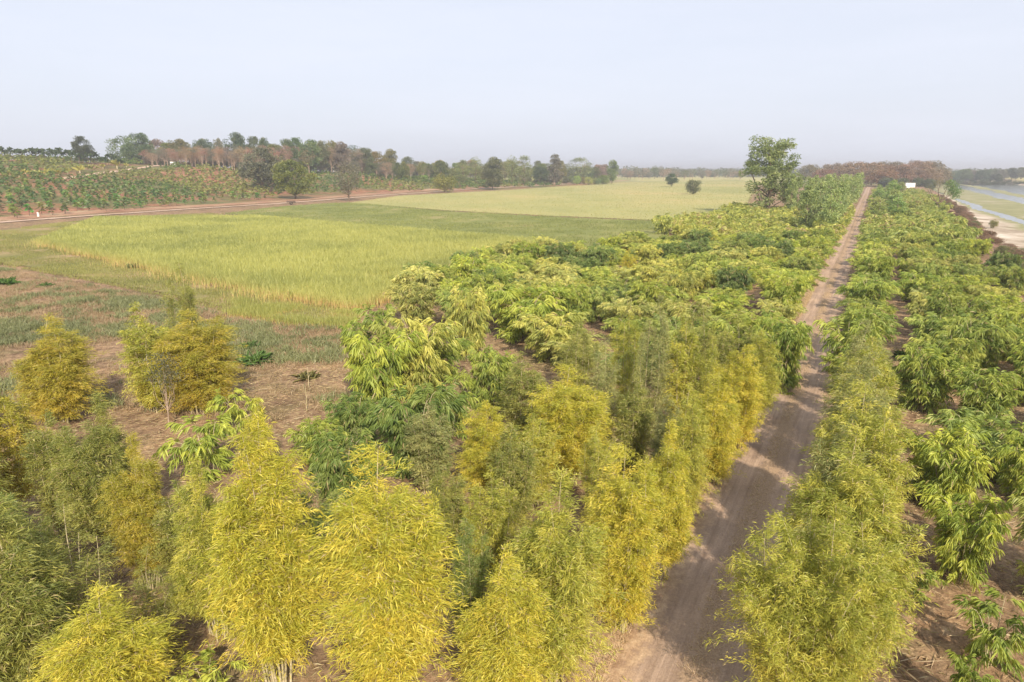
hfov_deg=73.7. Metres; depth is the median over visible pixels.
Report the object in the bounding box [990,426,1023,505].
leafy bamboo bush
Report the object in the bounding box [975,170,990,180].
tree
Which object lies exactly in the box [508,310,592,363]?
leafy bamboo bush
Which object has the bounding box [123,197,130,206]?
orchard plant
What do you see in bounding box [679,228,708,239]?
leafy bamboo bush
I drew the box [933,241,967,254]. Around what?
leafy bamboo bush
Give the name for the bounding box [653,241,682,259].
leafy bamboo bush
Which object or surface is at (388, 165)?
tree
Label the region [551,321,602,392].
bamboo clump
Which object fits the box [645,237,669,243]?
leafy bamboo bush
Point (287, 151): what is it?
bare tree
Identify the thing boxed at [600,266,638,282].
leafy bamboo bush
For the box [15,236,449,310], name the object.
crop rim
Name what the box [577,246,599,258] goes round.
leafy bamboo bush
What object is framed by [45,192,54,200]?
orchard plant
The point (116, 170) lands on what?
hill path
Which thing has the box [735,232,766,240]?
leafy bamboo bush
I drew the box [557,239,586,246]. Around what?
leafy bamboo bush
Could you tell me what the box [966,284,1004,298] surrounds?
leafy bamboo bush
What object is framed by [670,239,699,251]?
leafy bamboo bush
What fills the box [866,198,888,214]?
young tree
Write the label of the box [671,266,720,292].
leafy bamboo bush
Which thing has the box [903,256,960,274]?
leafy bamboo bush
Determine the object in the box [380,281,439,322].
leafy bamboo bush
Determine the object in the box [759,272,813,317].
leafy bamboo bush
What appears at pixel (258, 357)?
grass tuft
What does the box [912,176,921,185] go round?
shrub
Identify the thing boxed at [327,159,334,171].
shrub
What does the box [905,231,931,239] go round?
leafy bamboo bush
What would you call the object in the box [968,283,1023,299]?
leafy bamboo bush
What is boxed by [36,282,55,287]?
grass tuft
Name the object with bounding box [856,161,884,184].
tree
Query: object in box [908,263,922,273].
leafy bamboo bush
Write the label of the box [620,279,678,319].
leafy bamboo bush
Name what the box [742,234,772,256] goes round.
leafy bamboo bush
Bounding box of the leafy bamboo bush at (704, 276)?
[664,267,715,299]
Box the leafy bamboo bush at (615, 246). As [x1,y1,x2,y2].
[596,245,620,255]
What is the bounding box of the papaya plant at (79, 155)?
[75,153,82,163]
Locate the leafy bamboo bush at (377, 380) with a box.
[338,322,426,404]
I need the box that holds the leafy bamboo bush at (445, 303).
[434,285,474,322]
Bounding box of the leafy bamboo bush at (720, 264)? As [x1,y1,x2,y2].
[690,259,732,287]
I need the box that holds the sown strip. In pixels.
[217,295,363,329]
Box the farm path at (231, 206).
[0,184,560,222]
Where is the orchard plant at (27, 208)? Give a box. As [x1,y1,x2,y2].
[23,204,33,214]
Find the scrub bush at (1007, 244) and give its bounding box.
[993,243,1018,246]
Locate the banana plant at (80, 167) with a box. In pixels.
[71,165,84,172]
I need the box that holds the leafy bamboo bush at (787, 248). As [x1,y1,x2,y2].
[760,238,794,266]
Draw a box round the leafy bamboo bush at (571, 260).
[559,255,602,277]
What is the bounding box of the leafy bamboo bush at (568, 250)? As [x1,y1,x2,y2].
[543,242,580,270]
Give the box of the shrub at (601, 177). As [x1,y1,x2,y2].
[598,175,608,183]
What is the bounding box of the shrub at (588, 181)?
[584,177,593,184]
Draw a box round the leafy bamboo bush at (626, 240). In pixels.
[614,236,643,250]
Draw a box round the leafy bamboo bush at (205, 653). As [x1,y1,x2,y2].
[168,642,251,681]
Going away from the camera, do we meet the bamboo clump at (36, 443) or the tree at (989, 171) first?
the bamboo clump at (36, 443)
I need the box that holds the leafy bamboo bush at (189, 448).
[152,412,235,482]
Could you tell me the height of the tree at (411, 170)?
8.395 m
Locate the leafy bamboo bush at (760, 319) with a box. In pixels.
[741,309,811,376]
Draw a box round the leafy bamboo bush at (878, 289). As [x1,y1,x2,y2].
[834,272,905,304]
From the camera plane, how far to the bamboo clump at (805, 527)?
13.12 m
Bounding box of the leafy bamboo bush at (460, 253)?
[449,250,480,269]
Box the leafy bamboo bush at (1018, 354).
[1006,338,1023,402]
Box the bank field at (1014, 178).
[1002,177,1023,179]
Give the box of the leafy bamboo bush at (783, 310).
[750,297,807,324]
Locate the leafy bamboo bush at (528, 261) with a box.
[503,253,535,275]
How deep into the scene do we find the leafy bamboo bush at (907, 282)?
52.56 m
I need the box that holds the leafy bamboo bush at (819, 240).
[797,234,833,258]
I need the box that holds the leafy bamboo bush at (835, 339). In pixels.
[812,309,886,371]
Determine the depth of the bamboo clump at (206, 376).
28.19 m
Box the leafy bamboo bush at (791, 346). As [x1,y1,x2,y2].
[745,318,814,394]
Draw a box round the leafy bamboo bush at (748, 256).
[743,249,757,259]
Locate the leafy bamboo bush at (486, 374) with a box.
[453,345,528,413]
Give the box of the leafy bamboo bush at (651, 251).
[633,242,662,265]
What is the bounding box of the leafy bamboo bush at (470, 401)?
[423,375,479,440]
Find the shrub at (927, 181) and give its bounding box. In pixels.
[922,179,933,187]
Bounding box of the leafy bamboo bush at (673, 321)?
[646,312,713,359]
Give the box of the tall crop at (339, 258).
[38,214,543,306]
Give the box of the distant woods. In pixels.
[365,166,1016,177]
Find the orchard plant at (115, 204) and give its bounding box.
[113,202,119,210]
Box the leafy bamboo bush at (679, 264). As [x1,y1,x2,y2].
[648,258,690,273]
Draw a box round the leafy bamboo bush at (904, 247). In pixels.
[898,240,934,264]
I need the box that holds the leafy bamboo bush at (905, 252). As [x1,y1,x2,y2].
[902,246,937,261]
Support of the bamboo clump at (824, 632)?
on the ground at (1006, 232)
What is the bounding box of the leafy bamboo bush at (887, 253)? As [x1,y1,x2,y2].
[856,248,892,258]
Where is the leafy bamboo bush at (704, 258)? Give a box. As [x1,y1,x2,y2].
[683,251,729,269]
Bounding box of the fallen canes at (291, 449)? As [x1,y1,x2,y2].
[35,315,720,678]
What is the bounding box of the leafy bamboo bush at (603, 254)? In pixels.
[580,242,618,268]
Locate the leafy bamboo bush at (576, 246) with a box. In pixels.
[544,243,583,251]
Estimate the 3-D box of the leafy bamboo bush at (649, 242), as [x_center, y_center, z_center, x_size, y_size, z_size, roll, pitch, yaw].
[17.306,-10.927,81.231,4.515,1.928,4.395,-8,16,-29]
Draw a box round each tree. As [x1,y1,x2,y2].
[70,136,94,161]
[105,135,134,159]
[119,133,154,159]
[143,149,159,161]
[144,152,156,162]
[149,138,162,164]
[151,148,162,163]
[156,142,175,159]
[156,149,169,164]
[160,148,172,165]
[163,138,190,160]
[165,148,174,161]
[167,151,183,161]
[177,146,190,162]
[182,153,200,166]
[186,146,197,165]
[187,146,199,166]
[191,138,215,159]
[193,145,206,162]
[195,149,207,165]
[201,147,213,162]
[206,152,215,162]
[213,138,223,148]
[213,146,224,165]
[217,147,227,165]
[221,145,231,162]
[222,132,246,162]
[224,149,237,169]
[228,152,237,169]
[231,145,246,166]
[232,146,247,166]
[235,146,284,191]
[246,136,258,148]
[250,145,262,161]
[258,137,268,147]
[268,143,285,156]
[270,158,317,198]
[273,139,296,158]
[279,145,293,161]
[286,137,304,160]
[297,139,322,171]
[298,150,314,172]
[316,140,330,167]
[324,147,337,173]
[325,139,339,171]
[330,141,350,171]
[331,159,361,200]
[345,148,356,160]
[347,145,358,162]
[355,147,373,173]
[355,149,367,168]
[364,163,376,173]
[371,151,389,162]
[377,163,386,176]
[379,162,392,177]
[382,148,397,162]
[392,162,404,181]
[400,162,409,177]
[401,156,417,175]
[407,164,415,176]
[414,161,419,175]
[415,161,426,174]
[418,165,429,174]
[420,163,433,179]
[421,164,433,175]
[429,173,458,192]
[432,160,451,182]
[448,166,455,176]
[451,163,461,175]
[453,160,472,183]
[467,160,476,176]
[468,157,482,180]
[474,168,485,179]
[480,156,504,189]
[499,161,510,178]
[504,155,519,181]
[510,165,521,178]
[517,155,532,183]
[525,167,533,178]
[532,160,540,176]
[532,163,549,173]
[532,166,548,183]
[546,153,563,184]
[556,161,567,176]
[567,156,594,183]
[568,167,579,180]
[584,168,596,178]
[590,167,601,178]
[599,164,607,176]
[606,159,618,181]
[626,170,633,177]
[650,165,658,178]
[660,169,669,180]
[665,173,679,186]
[684,180,701,193]
[738,134,808,208]
[784,174,798,209]
[793,179,804,205]
[793,184,819,227]
[798,164,819,181]
[804,178,815,199]
[808,189,823,220]
[811,168,837,180]
[811,175,819,190]
[813,181,828,214]
[816,162,842,175]
[818,193,840,228]
[819,181,829,208]
[822,187,846,217]
[822,189,846,211]
[824,174,834,194]
[826,180,838,193]
[832,166,857,177]
[837,182,849,206]
[839,161,868,173]
[839,179,849,206]
[845,178,852,202]
[847,182,854,203]
[849,169,873,184]
[850,177,859,202]
[851,176,861,203]
[855,172,862,199]
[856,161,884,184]
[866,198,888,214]
[867,169,898,182]
[869,202,889,217]
[872,189,885,197]
[876,163,916,180]
[878,160,902,176]
[883,180,902,199]
[885,179,900,191]
[885,189,900,205]
[886,193,905,205]
[887,197,908,216]
[898,181,905,191]
[899,159,935,175]
[900,169,932,182]
[919,160,951,185]
[920,167,945,186]
[922,179,963,207]
[937,167,954,186]
[953,170,962,180]
[958,169,974,180]
[968,170,978,180]
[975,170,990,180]
[986,169,993,181]
[990,169,999,181]
[993,173,1002,183]
[996,170,1010,181]
[1005,168,1018,179]
[1012,169,1021,178]
[1015,167,1023,178]
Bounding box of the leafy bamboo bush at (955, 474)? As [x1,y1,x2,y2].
[895,420,998,509]
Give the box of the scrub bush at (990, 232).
[980,229,996,236]
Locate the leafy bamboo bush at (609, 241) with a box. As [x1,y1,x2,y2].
[596,235,623,247]
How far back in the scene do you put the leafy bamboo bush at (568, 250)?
66.38 m
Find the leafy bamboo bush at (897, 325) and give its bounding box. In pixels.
[832,307,903,334]
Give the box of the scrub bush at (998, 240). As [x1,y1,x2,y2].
[982,237,1005,243]
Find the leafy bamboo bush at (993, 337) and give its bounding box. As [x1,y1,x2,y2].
[929,309,1023,378]
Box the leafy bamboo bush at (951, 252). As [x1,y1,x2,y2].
[938,246,970,264]
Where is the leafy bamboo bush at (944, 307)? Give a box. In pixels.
[923,289,994,326]
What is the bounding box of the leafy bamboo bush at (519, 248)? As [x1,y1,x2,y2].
[511,241,545,269]
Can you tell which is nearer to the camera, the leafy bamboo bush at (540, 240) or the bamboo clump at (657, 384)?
the bamboo clump at (657, 384)
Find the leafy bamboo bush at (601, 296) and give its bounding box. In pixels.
[574,284,626,322]
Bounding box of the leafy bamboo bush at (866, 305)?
[843,299,898,315]
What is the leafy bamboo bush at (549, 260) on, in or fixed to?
on the ground at (1006, 232)
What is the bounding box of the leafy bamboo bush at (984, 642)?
[950,585,1023,681]
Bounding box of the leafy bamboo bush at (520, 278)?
[491,277,525,285]
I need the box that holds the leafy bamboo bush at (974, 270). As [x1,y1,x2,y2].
[951,261,999,283]
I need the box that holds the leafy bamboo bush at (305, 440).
[282,414,348,471]
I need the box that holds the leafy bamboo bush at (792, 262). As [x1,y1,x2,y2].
[778,256,826,271]
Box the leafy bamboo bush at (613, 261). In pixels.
[585,245,630,268]
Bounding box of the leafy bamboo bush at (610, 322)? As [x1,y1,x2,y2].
[600,315,657,344]
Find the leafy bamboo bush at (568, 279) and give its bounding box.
[529,273,581,299]
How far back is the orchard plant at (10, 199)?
159.76 m
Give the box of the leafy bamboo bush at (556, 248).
[541,243,572,256]
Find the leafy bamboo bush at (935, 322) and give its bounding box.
[903,311,971,348]
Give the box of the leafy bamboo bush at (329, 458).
[303,426,384,521]
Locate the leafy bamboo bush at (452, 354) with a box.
[422,335,475,387]
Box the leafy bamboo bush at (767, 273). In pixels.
[752,264,777,278]
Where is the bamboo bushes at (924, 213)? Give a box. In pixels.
[853,187,983,248]
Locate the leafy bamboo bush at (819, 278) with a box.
[789,270,829,285]
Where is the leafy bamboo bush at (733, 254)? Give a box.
[707,247,747,261]
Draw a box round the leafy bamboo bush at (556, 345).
[540,328,612,371]
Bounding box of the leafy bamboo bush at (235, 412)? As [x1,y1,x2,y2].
[205,387,263,436]
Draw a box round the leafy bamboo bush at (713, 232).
[696,228,717,241]
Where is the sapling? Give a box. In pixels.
[140,350,188,428]
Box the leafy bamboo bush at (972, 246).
[956,236,988,256]
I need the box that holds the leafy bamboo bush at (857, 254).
[845,247,885,274]
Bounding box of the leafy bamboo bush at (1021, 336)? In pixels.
[1015,334,1023,343]
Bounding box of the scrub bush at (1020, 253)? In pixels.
[1004,250,1023,258]
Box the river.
[934,180,1023,224]
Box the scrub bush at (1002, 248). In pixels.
[993,245,1010,254]
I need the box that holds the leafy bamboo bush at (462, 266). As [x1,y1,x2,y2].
[449,253,488,284]
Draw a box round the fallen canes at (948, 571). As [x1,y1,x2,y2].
[878,371,1023,681]
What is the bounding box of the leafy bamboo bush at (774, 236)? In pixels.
[755,232,783,240]
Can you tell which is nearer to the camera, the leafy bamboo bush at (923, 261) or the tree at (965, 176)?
the leafy bamboo bush at (923, 261)
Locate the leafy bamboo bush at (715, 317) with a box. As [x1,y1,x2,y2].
[691,310,730,321]
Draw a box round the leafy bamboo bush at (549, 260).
[529,256,559,274]
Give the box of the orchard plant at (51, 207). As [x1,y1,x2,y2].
[45,204,55,214]
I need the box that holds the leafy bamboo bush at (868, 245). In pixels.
[854,240,892,256]
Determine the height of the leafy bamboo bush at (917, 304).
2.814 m
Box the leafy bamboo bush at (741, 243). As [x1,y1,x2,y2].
[720,237,749,260]
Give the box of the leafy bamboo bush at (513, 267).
[485,260,524,281]
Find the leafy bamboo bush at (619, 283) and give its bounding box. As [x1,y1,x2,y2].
[593,276,640,298]
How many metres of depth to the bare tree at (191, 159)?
313.66 m
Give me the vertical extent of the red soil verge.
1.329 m
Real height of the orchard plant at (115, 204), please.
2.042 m
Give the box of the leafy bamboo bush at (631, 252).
[619,250,636,265]
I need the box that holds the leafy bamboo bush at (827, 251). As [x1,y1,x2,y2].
[797,244,837,266]
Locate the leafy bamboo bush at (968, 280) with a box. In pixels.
[949,272,1000,296]
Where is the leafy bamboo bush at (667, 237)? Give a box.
[659,234,681,239]
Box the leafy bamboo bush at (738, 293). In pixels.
[703,287,755,310]
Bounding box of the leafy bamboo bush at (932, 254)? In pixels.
[907,247,950,260]
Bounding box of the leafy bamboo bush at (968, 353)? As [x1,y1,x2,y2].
[907,330,988,392]
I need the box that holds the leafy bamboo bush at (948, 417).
[914,406,1023,483]
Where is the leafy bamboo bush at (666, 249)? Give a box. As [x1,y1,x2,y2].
[656,242,687,259]
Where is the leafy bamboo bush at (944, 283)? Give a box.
[920,279,966,296]
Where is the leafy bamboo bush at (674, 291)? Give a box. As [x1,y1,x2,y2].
[630,288,690,306]
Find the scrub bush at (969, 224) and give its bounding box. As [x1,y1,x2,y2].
[967,222,977,226]
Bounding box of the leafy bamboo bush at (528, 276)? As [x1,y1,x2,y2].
[513,271,548,281]
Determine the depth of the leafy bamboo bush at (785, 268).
57.33 m
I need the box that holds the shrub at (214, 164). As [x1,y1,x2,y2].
[207,158,216,165]
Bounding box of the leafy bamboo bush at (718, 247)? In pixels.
[713,245,754,259]
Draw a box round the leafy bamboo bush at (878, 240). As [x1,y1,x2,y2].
[856,238,896,247]
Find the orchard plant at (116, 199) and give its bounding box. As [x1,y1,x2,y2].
[112,196,121,202]
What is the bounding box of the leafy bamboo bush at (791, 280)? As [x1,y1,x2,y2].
[756,274,801,301]
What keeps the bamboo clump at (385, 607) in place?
on the ground at (1006, 232)
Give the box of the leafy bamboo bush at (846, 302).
[832,296,898,309]
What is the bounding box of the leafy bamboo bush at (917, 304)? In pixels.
[901,287,955,328]
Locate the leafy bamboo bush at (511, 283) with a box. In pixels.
[486,279,549,327]
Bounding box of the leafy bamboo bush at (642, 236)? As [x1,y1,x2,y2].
[617,230,651,242]
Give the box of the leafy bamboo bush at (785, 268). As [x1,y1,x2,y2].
[763,266,817,291]
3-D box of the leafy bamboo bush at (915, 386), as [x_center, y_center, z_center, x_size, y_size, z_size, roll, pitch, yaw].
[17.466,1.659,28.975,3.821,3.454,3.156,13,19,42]
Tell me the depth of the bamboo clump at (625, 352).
27.78 m
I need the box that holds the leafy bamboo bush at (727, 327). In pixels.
[702,315,785,357]
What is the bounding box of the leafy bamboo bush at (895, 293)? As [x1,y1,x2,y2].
[846,285,901,305]
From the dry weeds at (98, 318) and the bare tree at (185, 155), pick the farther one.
the bare tree at (185, 155)
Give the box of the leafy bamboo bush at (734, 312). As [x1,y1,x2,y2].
[720,306,790,325]
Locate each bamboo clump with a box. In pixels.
[0,392,51,506]
[0,449,42,521]
[0,487,47,545]
[0,494,102,681]
[1,312,115,423]
[4,515,80,599]
[12,409,83,535]
[22,580,217,681]
[28,499,133,633]
[40,390,144,555]
[91,431,171,590]
[109,302,180,412]
[124,543,188,652]
[139,307,249,418]
[141,479,201,594]
[153,456,253,641]
[159,262,204,331]
[181,407,339,681]
[235,396,281,491]
[291,472,348,582]
[293,441,484,681]
[337,427,384,495]
[401,402,466,492]
[425,463,473,568]
[437,541,572,681]
[443,517,498,646]
[452,399,516,495]
[452,465,527,583]
[480,422,549,537]
[493,350,548,441]
[504,462,631,681]
[508,410,564,509]
[518,363,634,485]
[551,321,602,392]
[572,442,673,641]
[575,419,620,527]
[585,335,621,459]
[602,377,657,476]
[603,312,648,409]
[620,249,637,268]
[627,293,673,441]
[627,417,703,580]
[646,393,682,488]
[659,313,704,431]
[659,383,719,521]
[671,301,720,408]
[684,365,747,489]
[687,336,723,419]
[702,499,916,681]
[710,315,762,388]
[719,343,777,450]
[739,328,787,418]
[764,421,928,637]
[772,515,847,628]
[786,410,889,504]
[794,379,921,530]
[812,349,903,479]
[813,336,895,405]
[814,343,905,437]
[817,345,877,417]
[821,483,939,653]
[835,405,919,554]
[841,318,898,401]
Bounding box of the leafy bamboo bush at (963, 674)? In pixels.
[945,649,999,681]
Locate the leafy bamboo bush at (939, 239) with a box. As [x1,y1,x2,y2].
[929,234,955,245]
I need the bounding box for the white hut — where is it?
[905,183,914,187]
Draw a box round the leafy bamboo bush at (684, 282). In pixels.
[656,272,703,302]
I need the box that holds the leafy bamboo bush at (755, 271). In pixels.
[722,265,763,290]
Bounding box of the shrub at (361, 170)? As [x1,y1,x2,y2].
[359,163,365,172]
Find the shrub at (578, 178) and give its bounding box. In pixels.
[573,175,580,183]
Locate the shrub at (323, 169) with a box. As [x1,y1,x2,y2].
[318,162,326,171]
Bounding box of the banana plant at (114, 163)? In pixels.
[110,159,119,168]
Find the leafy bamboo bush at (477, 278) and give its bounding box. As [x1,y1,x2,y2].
[462,270,514,292]
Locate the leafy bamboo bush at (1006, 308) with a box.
[977,305,1023,320]
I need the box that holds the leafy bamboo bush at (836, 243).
[827,237,841,247]
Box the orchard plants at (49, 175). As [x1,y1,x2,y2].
[0,154,560,191]
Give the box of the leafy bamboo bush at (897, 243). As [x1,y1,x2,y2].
[892,242,921,256]
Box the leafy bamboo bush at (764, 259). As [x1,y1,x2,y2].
[750,255,788,269]
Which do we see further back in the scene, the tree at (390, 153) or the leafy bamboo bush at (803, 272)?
the tree at (390, 153)
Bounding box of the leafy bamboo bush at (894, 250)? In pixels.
[860,246,899,255]
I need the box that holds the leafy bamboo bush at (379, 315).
[344,303,396,344]
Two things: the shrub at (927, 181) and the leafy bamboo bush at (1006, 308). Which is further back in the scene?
the shrub at (927, 181)
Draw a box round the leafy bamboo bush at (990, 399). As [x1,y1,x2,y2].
[946,362,1023,427]
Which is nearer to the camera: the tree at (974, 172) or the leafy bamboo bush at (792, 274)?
the leafy bamboo bush at (792, 274)
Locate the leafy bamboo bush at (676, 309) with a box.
[649,298,717,344]
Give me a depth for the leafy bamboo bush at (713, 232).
92.68 m
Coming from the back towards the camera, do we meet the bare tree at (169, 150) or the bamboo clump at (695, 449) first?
the bare tree at (169, 150)
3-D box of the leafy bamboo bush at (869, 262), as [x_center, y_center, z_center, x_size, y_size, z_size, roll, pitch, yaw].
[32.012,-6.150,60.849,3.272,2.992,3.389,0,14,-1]
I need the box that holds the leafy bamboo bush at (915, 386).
[889,341,976,415]
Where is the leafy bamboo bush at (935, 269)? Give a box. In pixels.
[909,260,958,285]
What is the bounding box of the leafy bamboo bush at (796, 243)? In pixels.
[764,237,800,253]
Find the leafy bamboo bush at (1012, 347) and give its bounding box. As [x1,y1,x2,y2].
[1003,333,1023,373]
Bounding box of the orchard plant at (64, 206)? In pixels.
[59,203,69,213]
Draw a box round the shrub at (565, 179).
[563,176,570,183]
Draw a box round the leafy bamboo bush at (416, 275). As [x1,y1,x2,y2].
[389,262,445,298]
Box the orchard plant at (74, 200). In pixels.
[72,198,80,208]
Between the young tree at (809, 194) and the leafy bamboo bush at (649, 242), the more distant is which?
the young tree at (809, 194)
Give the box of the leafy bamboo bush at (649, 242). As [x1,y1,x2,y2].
[636,240,660,252]
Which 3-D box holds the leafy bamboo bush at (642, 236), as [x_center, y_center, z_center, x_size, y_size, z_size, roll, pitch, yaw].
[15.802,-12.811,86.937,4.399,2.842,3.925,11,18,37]
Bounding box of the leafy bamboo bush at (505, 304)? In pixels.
[482,282,576,343]
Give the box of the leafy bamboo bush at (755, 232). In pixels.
[747,230,778,234]
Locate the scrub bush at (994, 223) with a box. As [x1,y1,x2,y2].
[988,219,998,228]
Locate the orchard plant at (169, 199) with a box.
[164,197,172,205]
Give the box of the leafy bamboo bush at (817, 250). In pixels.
[787,246,828,269]
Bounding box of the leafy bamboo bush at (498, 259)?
[483,254,522,267]
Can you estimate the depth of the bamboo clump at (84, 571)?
14.29 m
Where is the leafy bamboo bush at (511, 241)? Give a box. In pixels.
[504,238,527,253]
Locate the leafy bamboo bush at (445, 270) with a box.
[418,264,460,292]
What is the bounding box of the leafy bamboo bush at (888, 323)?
[826,314,898,351]
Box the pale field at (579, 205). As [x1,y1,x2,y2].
[352,180,755,219]
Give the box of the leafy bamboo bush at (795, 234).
[778,229,808,239]
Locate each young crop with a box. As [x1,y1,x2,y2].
[225,202,661,246]
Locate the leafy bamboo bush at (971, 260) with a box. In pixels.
[945,253,983,276]
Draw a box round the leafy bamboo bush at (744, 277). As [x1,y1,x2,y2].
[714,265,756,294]
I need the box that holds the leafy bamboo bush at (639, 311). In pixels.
[596,294,661,334]
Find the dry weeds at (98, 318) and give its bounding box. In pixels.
[0,267,356,421]
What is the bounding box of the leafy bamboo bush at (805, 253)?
[785,248,824,268]
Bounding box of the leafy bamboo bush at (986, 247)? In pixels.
[967,238,994,256]
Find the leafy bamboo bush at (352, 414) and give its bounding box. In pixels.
[318,390,383,442]
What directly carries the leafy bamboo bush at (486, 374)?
on the ground at (1006, 232)
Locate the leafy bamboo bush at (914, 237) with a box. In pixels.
[906,233,933,244]
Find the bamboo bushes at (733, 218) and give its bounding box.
[650,201,855,245]
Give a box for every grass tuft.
[0,276,22,285]
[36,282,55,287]
[229,349,274,365]
[230,339,260,350]
[290,370,321,382]
[892,348,923,360]
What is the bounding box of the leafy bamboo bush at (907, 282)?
[897,270,956,302]
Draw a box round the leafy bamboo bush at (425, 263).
[402,260,444,278]
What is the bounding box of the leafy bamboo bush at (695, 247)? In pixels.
[676,240,712,256]
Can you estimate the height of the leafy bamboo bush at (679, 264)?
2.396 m
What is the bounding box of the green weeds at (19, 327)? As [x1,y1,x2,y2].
[0,267,359,420]
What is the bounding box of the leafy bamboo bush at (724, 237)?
[713,235,738,241]
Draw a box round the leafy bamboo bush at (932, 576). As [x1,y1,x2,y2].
[898,555,946,605]
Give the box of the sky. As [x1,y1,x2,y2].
[0,0,1023,169]
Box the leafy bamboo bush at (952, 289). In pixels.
[922,283,973,302]
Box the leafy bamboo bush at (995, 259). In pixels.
[981,250,1023,285]
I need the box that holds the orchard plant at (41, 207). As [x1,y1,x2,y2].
[34,202,47,213]
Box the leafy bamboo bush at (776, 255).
[750,245,786,261]
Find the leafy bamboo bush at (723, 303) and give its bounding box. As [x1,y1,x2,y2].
[693,293,752,318]
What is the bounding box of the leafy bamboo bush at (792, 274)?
[769,269,814,297]
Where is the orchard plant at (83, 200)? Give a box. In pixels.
[78,198,87,207]
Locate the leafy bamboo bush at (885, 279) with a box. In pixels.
[848,271,891,289]
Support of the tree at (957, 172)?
on the ground at (1006, 232)
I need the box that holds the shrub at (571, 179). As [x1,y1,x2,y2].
[567,176,575,183]
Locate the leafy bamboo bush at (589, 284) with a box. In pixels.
[574,279,595,288]
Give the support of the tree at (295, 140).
on the ground at (1006, 232)
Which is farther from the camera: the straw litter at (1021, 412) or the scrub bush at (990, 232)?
the scrub bush at (990, 232)
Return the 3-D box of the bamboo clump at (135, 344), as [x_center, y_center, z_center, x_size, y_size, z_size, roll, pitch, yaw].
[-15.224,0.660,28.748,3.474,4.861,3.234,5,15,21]
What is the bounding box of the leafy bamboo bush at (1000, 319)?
[969,302,1023,363]
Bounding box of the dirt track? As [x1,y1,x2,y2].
[539,186,869,681]
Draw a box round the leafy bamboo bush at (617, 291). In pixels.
[594,285,634,305]
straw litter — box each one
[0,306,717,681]
[863,340,1023,681]
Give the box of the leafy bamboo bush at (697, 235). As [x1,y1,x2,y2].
[688,228,712,242]
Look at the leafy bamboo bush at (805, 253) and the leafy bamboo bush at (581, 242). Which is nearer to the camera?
the leafy bamboo bush at (805, 253)
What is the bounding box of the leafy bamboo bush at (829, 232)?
[807,227,836,240]
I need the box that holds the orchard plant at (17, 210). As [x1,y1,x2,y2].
[11,207,22,217]
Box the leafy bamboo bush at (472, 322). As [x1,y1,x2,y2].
[444,284,493,358]
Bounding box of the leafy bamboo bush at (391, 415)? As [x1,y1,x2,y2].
[360,382,471,484]
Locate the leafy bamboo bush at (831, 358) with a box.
[819,347,869,389]
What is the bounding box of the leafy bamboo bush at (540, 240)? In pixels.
[530,234,557,259]
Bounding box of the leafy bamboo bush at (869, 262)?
[856,254,886,273]
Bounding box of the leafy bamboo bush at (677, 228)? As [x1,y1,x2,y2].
[671,224,693,238]
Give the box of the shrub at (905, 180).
[898,178,909,184]
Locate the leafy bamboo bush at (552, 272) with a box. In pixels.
[535,262,582,281]
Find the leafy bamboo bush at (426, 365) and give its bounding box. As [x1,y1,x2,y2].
[369,310,462,401]
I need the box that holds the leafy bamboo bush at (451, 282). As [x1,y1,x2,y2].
[436,276,475,305]
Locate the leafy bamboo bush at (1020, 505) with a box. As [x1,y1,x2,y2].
[1006,495,1023,596]
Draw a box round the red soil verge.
[0,180,629,220]
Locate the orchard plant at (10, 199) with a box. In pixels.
[6,197,16,204]
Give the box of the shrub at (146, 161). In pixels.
[142,155,152,164]
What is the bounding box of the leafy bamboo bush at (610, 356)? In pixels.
[591,342,670,384]
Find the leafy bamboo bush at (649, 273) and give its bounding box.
[622,262,671,284]
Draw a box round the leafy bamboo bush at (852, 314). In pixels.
[829,305,899,359]
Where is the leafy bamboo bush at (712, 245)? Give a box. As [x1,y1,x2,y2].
[704,242,720,254]
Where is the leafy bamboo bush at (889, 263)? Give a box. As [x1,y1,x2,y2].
[854,252,897,280]
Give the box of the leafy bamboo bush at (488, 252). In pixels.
[470,245,504,266]
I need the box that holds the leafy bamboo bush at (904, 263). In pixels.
[896,257,923,277]
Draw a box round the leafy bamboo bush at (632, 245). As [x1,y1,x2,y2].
[621,242,652,261]
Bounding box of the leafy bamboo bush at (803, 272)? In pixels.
[778,268,813,296]
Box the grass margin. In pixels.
[0,213,340,320]
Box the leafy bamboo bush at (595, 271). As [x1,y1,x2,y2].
[573,266,619,287]
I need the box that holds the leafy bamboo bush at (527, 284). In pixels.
[516,278,554,299]
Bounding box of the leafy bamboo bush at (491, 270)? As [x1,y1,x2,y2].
[469,267,502,285]
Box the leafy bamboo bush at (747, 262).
[730,259,771,283]
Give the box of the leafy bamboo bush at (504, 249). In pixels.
[484,242,515,255]
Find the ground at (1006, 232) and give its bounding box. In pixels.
[0,160,1023,681]
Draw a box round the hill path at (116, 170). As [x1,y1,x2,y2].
[62,165,164,178]
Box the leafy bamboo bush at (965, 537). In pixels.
[916,483,1015,594]
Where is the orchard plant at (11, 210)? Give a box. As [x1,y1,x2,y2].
[6,204,20,216]
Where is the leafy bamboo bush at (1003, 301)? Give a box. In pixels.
[971,292,1023,314]
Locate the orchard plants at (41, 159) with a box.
[0,152,528,195]
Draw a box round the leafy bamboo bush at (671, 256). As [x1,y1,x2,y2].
[664,253,695,270]
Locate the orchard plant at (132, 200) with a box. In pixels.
[129,198,138,205]
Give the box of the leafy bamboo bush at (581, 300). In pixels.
[546,280,593,331]
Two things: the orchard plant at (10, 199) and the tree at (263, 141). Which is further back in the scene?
the tree at (263, 141)

